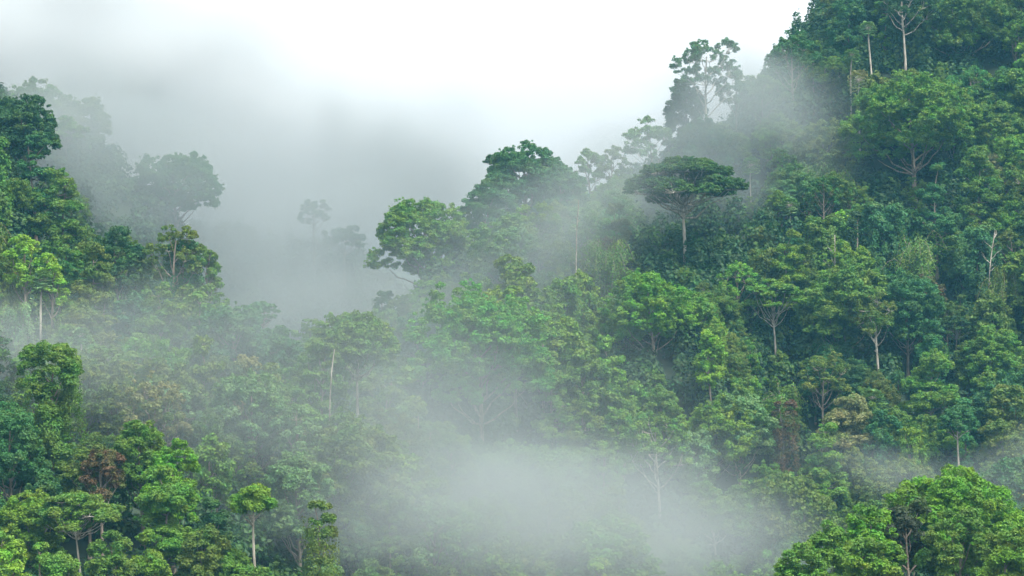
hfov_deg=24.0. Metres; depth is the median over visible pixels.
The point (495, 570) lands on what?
slender tree
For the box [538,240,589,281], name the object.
broadleaf tree
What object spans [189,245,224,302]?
slender tree
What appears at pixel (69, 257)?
slender tree
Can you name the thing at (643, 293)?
broadleaf tree
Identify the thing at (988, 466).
slender tree
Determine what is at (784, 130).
broadleaf tree
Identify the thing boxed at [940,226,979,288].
broadleaf tree
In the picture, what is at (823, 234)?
vine covered tree
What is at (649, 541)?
layered tree
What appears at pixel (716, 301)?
slender tree
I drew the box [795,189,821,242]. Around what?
slender tree
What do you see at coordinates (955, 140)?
broadleaf tree
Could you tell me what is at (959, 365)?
broadleaf tree
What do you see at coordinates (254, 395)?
broadleaf tree
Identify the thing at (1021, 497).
broadleaf tree
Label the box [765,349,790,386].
broadleaf tree
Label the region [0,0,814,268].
sky
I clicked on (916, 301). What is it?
broadleaf tree
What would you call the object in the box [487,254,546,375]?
layered tree
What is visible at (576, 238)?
dead tree
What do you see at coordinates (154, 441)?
layered tree
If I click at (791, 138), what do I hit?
layered tree
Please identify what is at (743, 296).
broadleaf tree
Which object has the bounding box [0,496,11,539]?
broadleaf tree
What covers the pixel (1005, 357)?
broadleaf tree
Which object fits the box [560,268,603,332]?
broadleaf tree
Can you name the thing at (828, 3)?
broadleaf tree
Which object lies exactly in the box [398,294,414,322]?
vine covered tree
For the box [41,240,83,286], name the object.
broadleaf tree
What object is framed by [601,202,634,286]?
layered tree
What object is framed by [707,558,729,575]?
broadleaf tree
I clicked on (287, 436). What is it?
broadleaf tree
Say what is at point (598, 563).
slender tree
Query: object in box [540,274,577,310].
broadleaf tree
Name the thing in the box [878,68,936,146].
layered tree
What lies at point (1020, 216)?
broadleaf tree
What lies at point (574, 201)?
slender tree
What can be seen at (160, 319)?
layered tree
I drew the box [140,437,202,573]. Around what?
broadleaf tree
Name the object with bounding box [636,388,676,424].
broadleaf tree
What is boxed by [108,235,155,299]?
broadleaf tree
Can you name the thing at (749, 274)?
slender tree
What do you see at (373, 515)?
vine covered tree
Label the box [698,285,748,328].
broadleaf tree
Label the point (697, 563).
vine covered tree
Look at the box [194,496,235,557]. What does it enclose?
slender tree
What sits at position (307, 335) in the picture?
ridge tree
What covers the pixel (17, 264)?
broadleaf tree
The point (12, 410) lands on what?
broadleaf tree
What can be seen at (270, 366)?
slender tree
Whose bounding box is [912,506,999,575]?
broadleaf tree
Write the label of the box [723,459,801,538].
broadleaf tree
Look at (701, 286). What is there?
slender tree
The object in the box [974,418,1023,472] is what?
broadleaf tree
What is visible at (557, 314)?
broadleaf tree
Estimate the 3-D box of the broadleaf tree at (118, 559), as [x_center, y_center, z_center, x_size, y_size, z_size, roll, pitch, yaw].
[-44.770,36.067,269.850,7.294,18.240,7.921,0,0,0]
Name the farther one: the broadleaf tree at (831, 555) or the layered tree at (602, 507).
the layered tree at (602, 507)
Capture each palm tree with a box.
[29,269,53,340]
[72,327,92,432]
[779,198,800,228]
[844,47,860,115]
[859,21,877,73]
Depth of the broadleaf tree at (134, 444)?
298.07 m
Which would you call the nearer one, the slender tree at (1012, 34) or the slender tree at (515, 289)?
the slender tree at (515, 289)
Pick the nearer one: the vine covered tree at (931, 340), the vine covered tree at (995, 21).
the vine covered tree at (931, 340)
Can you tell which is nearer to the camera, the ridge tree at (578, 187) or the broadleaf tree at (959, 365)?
the broadleaf tree at (959, 365)
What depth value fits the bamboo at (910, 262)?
487.67 m
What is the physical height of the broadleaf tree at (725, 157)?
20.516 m
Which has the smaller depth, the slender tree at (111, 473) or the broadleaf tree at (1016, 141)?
the slender tree at (111, 473)
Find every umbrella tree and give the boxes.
[32,490,125,572]
[54,115,89,161]
[250,301,281,328]
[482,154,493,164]
[622,155,749,266]
[740,278,805,354]
[940,315,977,372]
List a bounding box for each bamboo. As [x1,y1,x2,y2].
[0,223,11,252]
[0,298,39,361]
[105,440,114,448]
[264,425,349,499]
[573,235,636,304]
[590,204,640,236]
[598,292,631,348]
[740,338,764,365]
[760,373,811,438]
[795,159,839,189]
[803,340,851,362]
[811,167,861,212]
[819,74,840,102]
[882,225,954,278]
[951,377,973,396]
[975,265,1022,332]
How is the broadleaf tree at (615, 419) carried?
on the ground
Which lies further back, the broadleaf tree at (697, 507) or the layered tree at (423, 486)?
the broadleaf tree at (697, 507)
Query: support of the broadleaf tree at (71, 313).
on the ground
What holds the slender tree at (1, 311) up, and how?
on the ground
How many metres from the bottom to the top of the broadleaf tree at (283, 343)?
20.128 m
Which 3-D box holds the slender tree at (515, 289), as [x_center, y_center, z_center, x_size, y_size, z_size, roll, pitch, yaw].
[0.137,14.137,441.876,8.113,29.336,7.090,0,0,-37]
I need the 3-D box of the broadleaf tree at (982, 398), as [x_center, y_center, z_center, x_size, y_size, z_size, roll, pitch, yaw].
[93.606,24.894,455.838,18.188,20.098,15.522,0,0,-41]
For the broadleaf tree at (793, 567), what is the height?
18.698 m
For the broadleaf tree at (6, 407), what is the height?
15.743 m
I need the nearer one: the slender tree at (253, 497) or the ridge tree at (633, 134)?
the slender tree at (253, 497)
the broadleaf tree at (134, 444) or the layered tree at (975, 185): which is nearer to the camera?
the broadleaf tree at (134, 444)
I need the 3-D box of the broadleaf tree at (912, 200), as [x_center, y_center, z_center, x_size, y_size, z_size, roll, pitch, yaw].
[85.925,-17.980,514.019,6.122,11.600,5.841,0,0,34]
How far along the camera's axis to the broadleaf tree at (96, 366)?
353.10 m
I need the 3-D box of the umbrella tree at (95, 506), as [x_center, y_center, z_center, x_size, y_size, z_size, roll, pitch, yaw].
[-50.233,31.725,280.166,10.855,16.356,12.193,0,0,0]
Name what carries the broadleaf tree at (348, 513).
on the ground
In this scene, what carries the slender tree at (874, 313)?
on the ground
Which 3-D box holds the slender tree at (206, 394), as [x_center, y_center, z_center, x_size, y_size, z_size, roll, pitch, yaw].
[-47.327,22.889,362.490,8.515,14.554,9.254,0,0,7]
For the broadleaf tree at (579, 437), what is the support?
on the ground
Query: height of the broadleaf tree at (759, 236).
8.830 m
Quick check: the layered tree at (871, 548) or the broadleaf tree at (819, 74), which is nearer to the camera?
the layered tree at (871, 548)
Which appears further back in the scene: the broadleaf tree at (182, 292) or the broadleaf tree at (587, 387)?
the broadleaf tree at (587, 387)
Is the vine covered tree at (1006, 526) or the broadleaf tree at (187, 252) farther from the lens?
the broadleaf tree at (187, 252)
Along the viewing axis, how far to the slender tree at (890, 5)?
549.33 m
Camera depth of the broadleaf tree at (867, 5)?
571.88 m
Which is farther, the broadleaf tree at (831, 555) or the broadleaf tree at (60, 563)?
the broadleaf tree at (60, 563)
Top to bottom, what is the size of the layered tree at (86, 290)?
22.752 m
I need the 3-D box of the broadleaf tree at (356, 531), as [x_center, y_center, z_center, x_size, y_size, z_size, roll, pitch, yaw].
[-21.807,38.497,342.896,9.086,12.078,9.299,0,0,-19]
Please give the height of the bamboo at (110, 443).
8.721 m
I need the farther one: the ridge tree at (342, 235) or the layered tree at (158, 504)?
the ridge tree at (342, 235)
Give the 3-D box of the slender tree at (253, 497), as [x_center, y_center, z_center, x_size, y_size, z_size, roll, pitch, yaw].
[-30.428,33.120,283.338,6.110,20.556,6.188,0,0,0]
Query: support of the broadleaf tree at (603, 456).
on the ground
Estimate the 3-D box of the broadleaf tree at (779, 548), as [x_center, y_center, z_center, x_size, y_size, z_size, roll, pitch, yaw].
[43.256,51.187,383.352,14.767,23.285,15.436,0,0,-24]
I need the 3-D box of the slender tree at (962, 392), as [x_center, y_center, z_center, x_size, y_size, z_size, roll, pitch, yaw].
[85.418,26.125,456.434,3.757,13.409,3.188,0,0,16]
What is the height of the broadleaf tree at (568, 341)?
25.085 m
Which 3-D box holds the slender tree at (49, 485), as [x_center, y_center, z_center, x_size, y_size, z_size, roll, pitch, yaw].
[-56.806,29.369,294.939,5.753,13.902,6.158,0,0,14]
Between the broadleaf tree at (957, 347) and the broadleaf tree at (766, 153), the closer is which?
the broadleaf tree at (957, 347)
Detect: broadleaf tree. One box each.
[0,93,62,166]
[0,177,41,245]
[0,253,33,296]
[0,269,33,336]
[0,380,14,405]
[0,395,12,409]
[0,401,33,440]
[0,408,52,535]
[0,487,67,572]
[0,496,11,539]
[0,531,31,575]
[1,234,43,339]
[3,347,83,428]
[8,338,58,408]
[18,251,56,300]
[34,252,70,333]
[38,551,81,575]
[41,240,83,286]
[42,300,115,352]
[46,324,111,387]
[51,260,87,307]
[60,446,111,559]
[61,194,92,244]
[65,344,127,441]
[66,431,117,462]
[77,228,105,269]
[83,225,152,312]
[83,530,143,575]
[89,383,140,445]
[96,358,184,441]
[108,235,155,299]
[110,290,165,362]
[111,419,166,548]
[115,370,193,446]
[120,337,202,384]
[122,150,224,231]
[124,548,172,575]
[131,356,209,446]
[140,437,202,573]
[142,224,203,298]
[168,283,240,363]
[174,413,242,489]
[175,523,230,575]
[182,432,236,511]
[188,304,267,374]
[207,368,299,476]
[213,440,264,496]
[213,547,257,575]
[224,354,261,420]
[231,565,273,575]
[244,396,306,469]
[247,325,307,386]
[257,450,336,571]
[266,403,322,548]
[278,404,336,456]
[278,406,412,540]
[289,335,350,416]
[299,352,381,404]
[309,309,401,417]
[313,563,343,575]
[316,500,369,565]
[328,516,386,575]
[337,471,425,551]
[349,365,427,430]
[351,558,394,575]
[363,196,471,285]
[389,422,426,467]
[394,311,442,394]
[399,492,480,572]
[402,278,556,443]
[405,495,513,575]
[415,564,457,575]
[422,432,484,496]
[426,508,526,575]
[433,270,451,306]
[450,272,496,308]
[466,212,537,283]
[477,139,570,216]
[484,503,522,563]
[498,315,593,432]
[510,201,565,279]
[517,532,575,575]
[525,513,665,575]
[531,269,561,307]
[533,303,565,404]
[538,199,575,241]
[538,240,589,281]
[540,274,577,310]
[555,344,614,434]
[556,394,606,453]
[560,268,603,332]
[561,207,615,262]
[561,446,593,487]
[572,201,602,245]
[578,236,622,293]
[580,440,627,505]
[584,499,664,555]
[586,174,641,210]
[592,315,622,355]
[595,405,639,477]
[597,267,699,355]
[599,190,634,217]
[618,410,693,538]
[623,174,647,206]
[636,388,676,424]
[637,384,684,474]
[644,368,667,390]
[656,545,699,575]
[660,428,719,536]
[669,114,741,168]
[675,268,699,284]
[677,390,758,483]
[677,480,743,558]
[679,121,754,166]
[680,290,719,338]
[690,356,718,385]
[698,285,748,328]
[699,316,731,345]
[700,559,745,575]
[704,388,781,484]
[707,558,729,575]
[718,352,751,394]
[722,267,771,327]
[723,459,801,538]
[725,332,748,372]
[732,326,749,339]
[742,196,758,215]
[743,536,807,575]
[747,76,785,122]
[747,226,779,248]
[749,470,848,549]
[749,541,836,575]
[751,123,781,168]
[756,111,808,165]
[759,160,824,217]
[761,217,779,232]
[761,399,791,466]
[764,190,791,233]
[764,571,774,575]
[765,179,807,226]
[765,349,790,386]
[773,542,830,575]
[786,237,805,267]
[788,118,855,174]
[790,254,896,362]
[791,519,852,575]
[797,356,836,424]
[801,56,855,110]
[808,270,829,340]
[810,248,840,269]
[812,171,853,216]
[814,239,875,289]
[819,49,846,70]
[820,0,848,16]
[820,356,872,399]
[824,64,851,112]
[825,297,864,341]
[827,386,877,410]
[829,503,906,571]
[830,446,868,497]
[831,209,856,246]
[838,69,982,202]
[840,162,861,181]
[843,499,889,524]
[844,203,873,243]
[845,457,885,506]
[847,0,894,39]
[847,453,935,530]
[853,396,899,423]
[856,70,889,124]
[856,409,907,471]
[859,369,901,411]
[859,402,907,453]
[862,0,911,45]
[870,267,945,377]
[879,496,938,575]
[882,0,928,68]
[882,463,1023,575]
[883,414,939,466]
[890,208,926,248]
[900,176,927,208]
[904,0,1017,55]
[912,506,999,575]
[932,111,974,159]
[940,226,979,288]
[946,229,976,257]
[950,345,982,396]
[952,339,984,371]
[953,141,970,179]
[958,99,1023,163]
[958,323,1023,386]
[963,289,1020,365]
[968,367,1023,427]
[971,153,1005,181]
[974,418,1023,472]
[975,527,1023,575]
[976,454,1023,511]
[979,65,1023,114]
[990,199,1023,253]
[991,133,1023,170]
[996,248,1023,323]
[997,68,1023,106]
[1001,0,1023,39]
[1008,204,1023,247]
[1010,154,1023,177]
[1013,56,1023,106]
[1016,482,1023,503]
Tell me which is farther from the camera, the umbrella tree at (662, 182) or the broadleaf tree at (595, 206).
the broadleaf tree at (595, 206)
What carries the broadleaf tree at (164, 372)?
on the ground
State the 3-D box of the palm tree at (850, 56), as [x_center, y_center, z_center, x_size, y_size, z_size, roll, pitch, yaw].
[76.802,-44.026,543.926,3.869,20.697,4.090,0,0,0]
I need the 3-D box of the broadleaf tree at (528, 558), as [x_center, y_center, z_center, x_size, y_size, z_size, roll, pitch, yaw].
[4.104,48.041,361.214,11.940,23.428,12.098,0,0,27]
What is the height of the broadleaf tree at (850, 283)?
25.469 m
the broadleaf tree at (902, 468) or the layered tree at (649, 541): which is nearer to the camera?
the layered tree at (649, 541)
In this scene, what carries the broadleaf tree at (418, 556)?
on the ground
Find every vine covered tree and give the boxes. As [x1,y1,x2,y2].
[0,136,13,239]
[0,564,10,575]
[15,339,88,495]
[161,239,204,347]
[297,499,342,575]
[367,511,411,575]
[371,290,395,325]
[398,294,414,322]
[407,279,438,350]
[447,282,462,304]
[542,276,592,351]
[579,325,600,375]
[599,380,650,481]
[665,544,706,575]
[702,326,731,396]
[730,375,761,425]
[745,247,784,313]
[767,399,800,475]
[774,528,830,572]
[792,243,821,289]
[800,213,850,287]
[805,40,822,70]
[813,29,826,52]
[825,0,871,62]
[835,315,858,365]
[852,201,907,274]
[894,426,929,481]
[911,414,938,464]
[912,331,950,413]
[932,61,948,88]
[948,224,1005,315]
[982,384,1023,470]
[990,2,1012,52]
[993,521,1023,569]
[1013,368,1023,450]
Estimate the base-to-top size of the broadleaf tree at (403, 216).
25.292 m
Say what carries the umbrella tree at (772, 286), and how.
on the ground
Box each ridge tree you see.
[8,76,64,119]
[49,93,112,148]
[291,318,319,362]
[296,199,331,306]
[321,225,367,304]
[458,178,519,235]
[531,161,590,228]
[620,115,676,164]
[662,82,708,133]
[668,37,746,122]
[715,72,758,158]
[735,73,790,122]
[764,30,821,119]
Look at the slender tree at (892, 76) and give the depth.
541.94 m
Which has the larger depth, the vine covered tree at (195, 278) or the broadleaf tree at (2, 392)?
the vine covered tree at (195, 278)
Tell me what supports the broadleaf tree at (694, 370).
on the ground
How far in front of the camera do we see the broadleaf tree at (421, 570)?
342.86 m
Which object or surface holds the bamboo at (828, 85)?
on the ground
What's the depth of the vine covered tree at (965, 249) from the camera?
484.86 m
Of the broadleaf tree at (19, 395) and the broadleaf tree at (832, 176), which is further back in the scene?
the broadleaf tree at (832, 176)
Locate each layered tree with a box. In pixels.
[16,130,55,240]
[25,167,92,269]
[64,240,124,340]
[88,292,121,354]
[123,429,156,504]
[129,281,193,376]
[132,465,198,575]
[184,334,226,447]
[384,281,398,308]
[394,452,441,573]
[442,227,470,268]
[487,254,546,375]
[491,262,547,368]
[528,350,573,450]
[580,499,647,559]
[585,334,627,428]
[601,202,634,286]
[642,537,662,559]
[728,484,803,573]
[743,340,768,398]
[766,228,810,336]
[782,131,807,169]
[799,422,853,522]
[816,392,880,452]
[832,536,902,575]
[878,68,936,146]
[890,348,970,456]
[911,162,962,279]
[945,144,1006,233]
[948,294,971,344]
[967,370,996,456]
[971,73,1013,137]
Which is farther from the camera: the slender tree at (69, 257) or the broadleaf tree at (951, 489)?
the slender tree at (69, 257)
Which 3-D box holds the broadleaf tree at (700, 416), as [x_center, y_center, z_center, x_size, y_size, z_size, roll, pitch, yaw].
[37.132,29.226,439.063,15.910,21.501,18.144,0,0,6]
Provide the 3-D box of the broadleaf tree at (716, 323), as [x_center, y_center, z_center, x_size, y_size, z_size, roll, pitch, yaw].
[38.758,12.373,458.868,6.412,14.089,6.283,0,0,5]
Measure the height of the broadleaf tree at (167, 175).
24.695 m
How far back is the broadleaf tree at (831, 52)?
563.46 m
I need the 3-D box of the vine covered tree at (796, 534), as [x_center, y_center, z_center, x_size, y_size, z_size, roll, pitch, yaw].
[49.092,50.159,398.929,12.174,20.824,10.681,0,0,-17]
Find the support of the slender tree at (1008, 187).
on the ground
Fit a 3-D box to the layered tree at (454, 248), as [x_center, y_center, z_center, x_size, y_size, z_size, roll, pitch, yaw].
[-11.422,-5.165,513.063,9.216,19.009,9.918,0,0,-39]
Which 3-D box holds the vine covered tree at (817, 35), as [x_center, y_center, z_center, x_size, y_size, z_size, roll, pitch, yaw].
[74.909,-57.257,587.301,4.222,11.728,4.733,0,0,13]
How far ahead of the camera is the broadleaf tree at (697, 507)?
418.02 m
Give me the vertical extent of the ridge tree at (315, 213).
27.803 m
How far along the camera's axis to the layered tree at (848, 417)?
437.67 m
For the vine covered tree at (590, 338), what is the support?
on the ground
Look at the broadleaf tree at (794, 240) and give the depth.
497.40 m
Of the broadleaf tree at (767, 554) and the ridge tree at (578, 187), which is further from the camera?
the ridge tree at (578, 187)
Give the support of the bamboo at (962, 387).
on the ground
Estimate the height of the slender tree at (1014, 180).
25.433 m
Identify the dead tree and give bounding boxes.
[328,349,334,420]
[574,200,579,271]
[824,235,837,288]
[982,231,998,299]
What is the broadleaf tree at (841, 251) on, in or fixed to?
on the ground
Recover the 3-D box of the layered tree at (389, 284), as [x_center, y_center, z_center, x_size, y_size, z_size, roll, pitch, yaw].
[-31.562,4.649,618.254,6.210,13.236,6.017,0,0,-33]
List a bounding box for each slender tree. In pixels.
[0,289,6,358]
[0,330,17,373]
[23,471,65,531]
[32,541,50,575]
[60,244,72,267]
[78,444,126,556]
[125,350,142,379]
[137,381,206,462]
[180,291,213,365]
[188,393,209,437]
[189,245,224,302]
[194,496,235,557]
[228,482,277,567]
[260,362,285,464]
[371,288,396,309]
[380,516,404,575]
[404,305,427,319]
[438,285,450,304]
[448,288,469,390]
[465,286,533,397]
[488,558,537,575]
[493,285,530,431]
[562,251,581,274]
[567,208,601,245]
[568,199,581,248]
[573,148,605,193]
[587,557,610,575]
[592,145,632,184]
[611,518,635,568]
[691,280,717,296]
[692,329,727,401]
[696,291,726,321]
[716,260,758,298]
[740,156,760,208]
[748,471,776,489]
[749,278,766,314]
[766,147,796,177]
[771,401,807,457]
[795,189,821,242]
[797,351,851,423]
[797,356,812,398]
[804,53,821,115]
[805,175,839,218]
[823,20,837,37]
[832,212,861,237]
[833,182,873,211]
[844,211,868,262]
[847,69,869,150]
[849,291,897,378]
[860,193,867,234]
[861,389,887,457]
[871,1,896,58]
[878,0,939,70]
[885,370,908,397]
[890,70,896,79]
[919,274,947,304]
[936,403,980,466]
[938,300,960,345]
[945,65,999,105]
[952,397,977,470]
[955,391,969,435]
[958,73,978,98]
[975,460,992,484]
[990,165,1020,199]
[993,229,1023,264]
[997,169,1023,213]
[1001,18,1023,60]
[1015,22,1023,69]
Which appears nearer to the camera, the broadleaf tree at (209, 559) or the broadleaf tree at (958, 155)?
the broadleaf tree at (209, 559)
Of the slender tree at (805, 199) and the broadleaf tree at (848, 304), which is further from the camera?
the slender tree at (805, 199)
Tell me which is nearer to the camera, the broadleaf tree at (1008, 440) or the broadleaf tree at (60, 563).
the broadleaf tree at (60, 563)
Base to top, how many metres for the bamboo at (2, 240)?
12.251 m
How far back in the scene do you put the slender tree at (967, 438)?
438.77 m
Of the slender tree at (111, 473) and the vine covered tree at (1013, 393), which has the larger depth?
the vine covered tree at (1013, 393)
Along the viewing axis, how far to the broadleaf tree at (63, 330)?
377.50 m
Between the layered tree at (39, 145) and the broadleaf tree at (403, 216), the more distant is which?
the broadleaf tree at (403, 216)
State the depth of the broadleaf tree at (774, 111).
566.70 m
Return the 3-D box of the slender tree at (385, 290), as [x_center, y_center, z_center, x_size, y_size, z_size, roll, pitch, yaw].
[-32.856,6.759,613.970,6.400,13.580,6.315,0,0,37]
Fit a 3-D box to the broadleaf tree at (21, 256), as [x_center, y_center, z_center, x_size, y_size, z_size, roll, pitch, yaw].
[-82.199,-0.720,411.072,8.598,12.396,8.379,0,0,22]
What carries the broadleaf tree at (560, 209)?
on the ground
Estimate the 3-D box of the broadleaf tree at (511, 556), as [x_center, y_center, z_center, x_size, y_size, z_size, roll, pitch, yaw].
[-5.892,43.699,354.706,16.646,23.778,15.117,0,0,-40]
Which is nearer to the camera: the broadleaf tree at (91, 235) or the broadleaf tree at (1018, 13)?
the broadleaf tree at (91, 235)
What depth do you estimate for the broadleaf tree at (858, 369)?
455.17 m
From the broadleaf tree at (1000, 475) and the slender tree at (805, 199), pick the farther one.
the slender tree at (805, 199)
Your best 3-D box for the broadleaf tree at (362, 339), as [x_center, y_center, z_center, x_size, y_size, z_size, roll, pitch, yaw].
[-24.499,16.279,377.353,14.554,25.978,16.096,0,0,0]
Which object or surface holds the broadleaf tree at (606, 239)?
on the ground
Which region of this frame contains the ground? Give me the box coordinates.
[0,6,1023,575]
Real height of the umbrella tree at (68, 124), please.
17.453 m
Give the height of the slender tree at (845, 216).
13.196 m
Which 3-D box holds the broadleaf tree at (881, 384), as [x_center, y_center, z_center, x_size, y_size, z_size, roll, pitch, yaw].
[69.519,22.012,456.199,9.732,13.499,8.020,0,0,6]
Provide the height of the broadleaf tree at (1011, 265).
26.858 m
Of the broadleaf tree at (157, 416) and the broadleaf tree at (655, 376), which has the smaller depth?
the broadleaf tree at (157, 416)
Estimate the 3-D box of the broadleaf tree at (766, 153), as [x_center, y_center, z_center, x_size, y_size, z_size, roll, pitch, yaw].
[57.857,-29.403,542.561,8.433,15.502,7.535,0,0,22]
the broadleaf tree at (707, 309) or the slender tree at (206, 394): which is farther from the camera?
the broadleaf tree at (707, 309)
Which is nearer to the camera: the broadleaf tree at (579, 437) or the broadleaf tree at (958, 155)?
the broadleaf tree at (579, 437)
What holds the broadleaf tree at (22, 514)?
on the ground
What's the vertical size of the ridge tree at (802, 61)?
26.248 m
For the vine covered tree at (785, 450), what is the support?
on the ground
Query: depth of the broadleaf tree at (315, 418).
357.74 m
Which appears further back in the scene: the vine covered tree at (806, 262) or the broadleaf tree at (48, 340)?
the vine covered tree at (806, 262)
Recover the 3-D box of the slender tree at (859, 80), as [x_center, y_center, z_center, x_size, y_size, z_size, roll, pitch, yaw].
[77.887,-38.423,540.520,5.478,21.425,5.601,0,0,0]
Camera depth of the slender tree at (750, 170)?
524.64 m
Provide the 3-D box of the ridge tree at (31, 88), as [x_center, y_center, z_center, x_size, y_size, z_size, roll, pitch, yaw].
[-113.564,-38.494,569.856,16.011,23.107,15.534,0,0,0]
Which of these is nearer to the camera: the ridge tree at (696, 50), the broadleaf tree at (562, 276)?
the broadleaf tree at (562, 276)
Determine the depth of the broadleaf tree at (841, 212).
499.75 m
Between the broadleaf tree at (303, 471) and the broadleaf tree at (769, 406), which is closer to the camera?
the broadleaf tree at (303, 471)
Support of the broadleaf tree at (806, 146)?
on the ground
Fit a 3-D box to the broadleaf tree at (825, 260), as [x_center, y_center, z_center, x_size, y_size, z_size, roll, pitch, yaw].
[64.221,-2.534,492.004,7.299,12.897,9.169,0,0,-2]
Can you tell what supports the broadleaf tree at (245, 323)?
on the ground
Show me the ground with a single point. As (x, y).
(238, 296)
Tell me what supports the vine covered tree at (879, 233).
on the ground
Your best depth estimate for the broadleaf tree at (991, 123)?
526.02 m
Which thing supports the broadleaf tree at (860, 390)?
on the ground
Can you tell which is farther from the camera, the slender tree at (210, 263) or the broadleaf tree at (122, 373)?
the slender tree at (210, 263)
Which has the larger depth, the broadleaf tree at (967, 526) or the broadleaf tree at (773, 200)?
the broadleaf tree at (773, 200)
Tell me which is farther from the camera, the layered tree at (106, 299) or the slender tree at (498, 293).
the slender tree at (498, 293)
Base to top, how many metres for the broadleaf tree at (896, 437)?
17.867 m
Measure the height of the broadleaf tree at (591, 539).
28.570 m
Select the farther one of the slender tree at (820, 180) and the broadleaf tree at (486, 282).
the slender tree at (820, 180)
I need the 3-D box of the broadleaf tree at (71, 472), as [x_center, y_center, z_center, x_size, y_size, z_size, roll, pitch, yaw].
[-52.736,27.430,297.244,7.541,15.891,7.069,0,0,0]
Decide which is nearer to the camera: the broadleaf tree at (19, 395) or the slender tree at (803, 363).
the broadleaf tree at (19, 395)
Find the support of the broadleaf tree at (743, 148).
on the ground
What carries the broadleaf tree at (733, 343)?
on the ground
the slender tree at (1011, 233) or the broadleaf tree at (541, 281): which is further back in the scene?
the slender tree at (1011, 233)
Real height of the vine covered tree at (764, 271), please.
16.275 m
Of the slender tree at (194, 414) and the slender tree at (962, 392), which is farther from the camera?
the slender tree at (962, 392)
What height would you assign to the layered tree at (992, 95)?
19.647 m
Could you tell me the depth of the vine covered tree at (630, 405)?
438.08 m
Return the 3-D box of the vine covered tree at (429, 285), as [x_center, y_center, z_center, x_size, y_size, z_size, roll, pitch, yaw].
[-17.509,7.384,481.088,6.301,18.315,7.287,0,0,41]
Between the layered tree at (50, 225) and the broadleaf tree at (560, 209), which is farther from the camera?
the broadleaf tree at (560, 209)
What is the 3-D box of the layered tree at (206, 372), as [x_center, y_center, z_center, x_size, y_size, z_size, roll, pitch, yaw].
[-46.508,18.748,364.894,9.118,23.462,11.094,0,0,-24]
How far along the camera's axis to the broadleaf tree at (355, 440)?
341.86 m
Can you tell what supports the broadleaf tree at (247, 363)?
on the ground
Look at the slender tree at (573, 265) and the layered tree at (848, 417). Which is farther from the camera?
the slender tree at (573, 265)
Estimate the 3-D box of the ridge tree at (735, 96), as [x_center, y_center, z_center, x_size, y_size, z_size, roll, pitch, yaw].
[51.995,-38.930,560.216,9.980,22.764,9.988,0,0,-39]
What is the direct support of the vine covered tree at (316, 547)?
on the ground
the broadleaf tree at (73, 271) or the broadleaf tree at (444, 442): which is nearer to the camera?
the broadleaf tree at (444, 442)
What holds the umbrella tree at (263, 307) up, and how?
on the ground
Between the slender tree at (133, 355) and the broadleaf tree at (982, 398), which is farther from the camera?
the broadleaf tree at (982, 398)
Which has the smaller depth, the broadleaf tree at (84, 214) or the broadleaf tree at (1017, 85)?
the broadleaf tree at (84, 214)
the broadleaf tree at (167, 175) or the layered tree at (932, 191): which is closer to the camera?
the layered tree at (932, 191)
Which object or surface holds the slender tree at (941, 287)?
on the ground
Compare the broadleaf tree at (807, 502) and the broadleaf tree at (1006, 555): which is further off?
the broadleaf tree at (807, 502)
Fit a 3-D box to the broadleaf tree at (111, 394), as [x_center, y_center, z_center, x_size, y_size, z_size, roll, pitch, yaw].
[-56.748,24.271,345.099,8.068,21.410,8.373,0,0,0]
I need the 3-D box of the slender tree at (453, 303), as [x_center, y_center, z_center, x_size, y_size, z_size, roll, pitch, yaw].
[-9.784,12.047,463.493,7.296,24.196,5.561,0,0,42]
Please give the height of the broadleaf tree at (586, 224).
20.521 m
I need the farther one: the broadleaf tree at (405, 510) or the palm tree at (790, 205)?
the palm tree at (790, 205)
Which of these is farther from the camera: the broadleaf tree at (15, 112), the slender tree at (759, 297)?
the slender tree at (759, 297)
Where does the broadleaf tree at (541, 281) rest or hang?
on the ground
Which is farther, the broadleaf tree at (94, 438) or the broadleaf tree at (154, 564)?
the broadleaf tree at (94, 438)
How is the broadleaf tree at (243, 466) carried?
on the ground
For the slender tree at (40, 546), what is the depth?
266.00 m
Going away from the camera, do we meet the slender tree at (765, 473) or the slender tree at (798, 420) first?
the slender tree at (765, 473)
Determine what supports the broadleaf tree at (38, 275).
on the ground
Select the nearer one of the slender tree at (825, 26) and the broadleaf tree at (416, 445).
the broadleaf tree at (416, 445)
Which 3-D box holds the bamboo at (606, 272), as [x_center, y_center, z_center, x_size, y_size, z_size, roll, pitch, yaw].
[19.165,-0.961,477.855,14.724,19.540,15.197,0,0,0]
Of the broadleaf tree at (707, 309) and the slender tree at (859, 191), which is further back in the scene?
the slender tree at (859, 191)
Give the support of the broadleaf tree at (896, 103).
on the ground
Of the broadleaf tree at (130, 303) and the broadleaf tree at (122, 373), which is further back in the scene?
the broadleaf tree at (130, 303)
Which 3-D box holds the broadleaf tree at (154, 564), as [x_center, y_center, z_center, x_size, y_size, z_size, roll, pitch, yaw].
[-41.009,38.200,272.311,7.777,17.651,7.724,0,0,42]
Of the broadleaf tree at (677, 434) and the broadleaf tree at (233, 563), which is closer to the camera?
the broadleaf tree at (233, 563)
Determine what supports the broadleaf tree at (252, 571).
on the ground

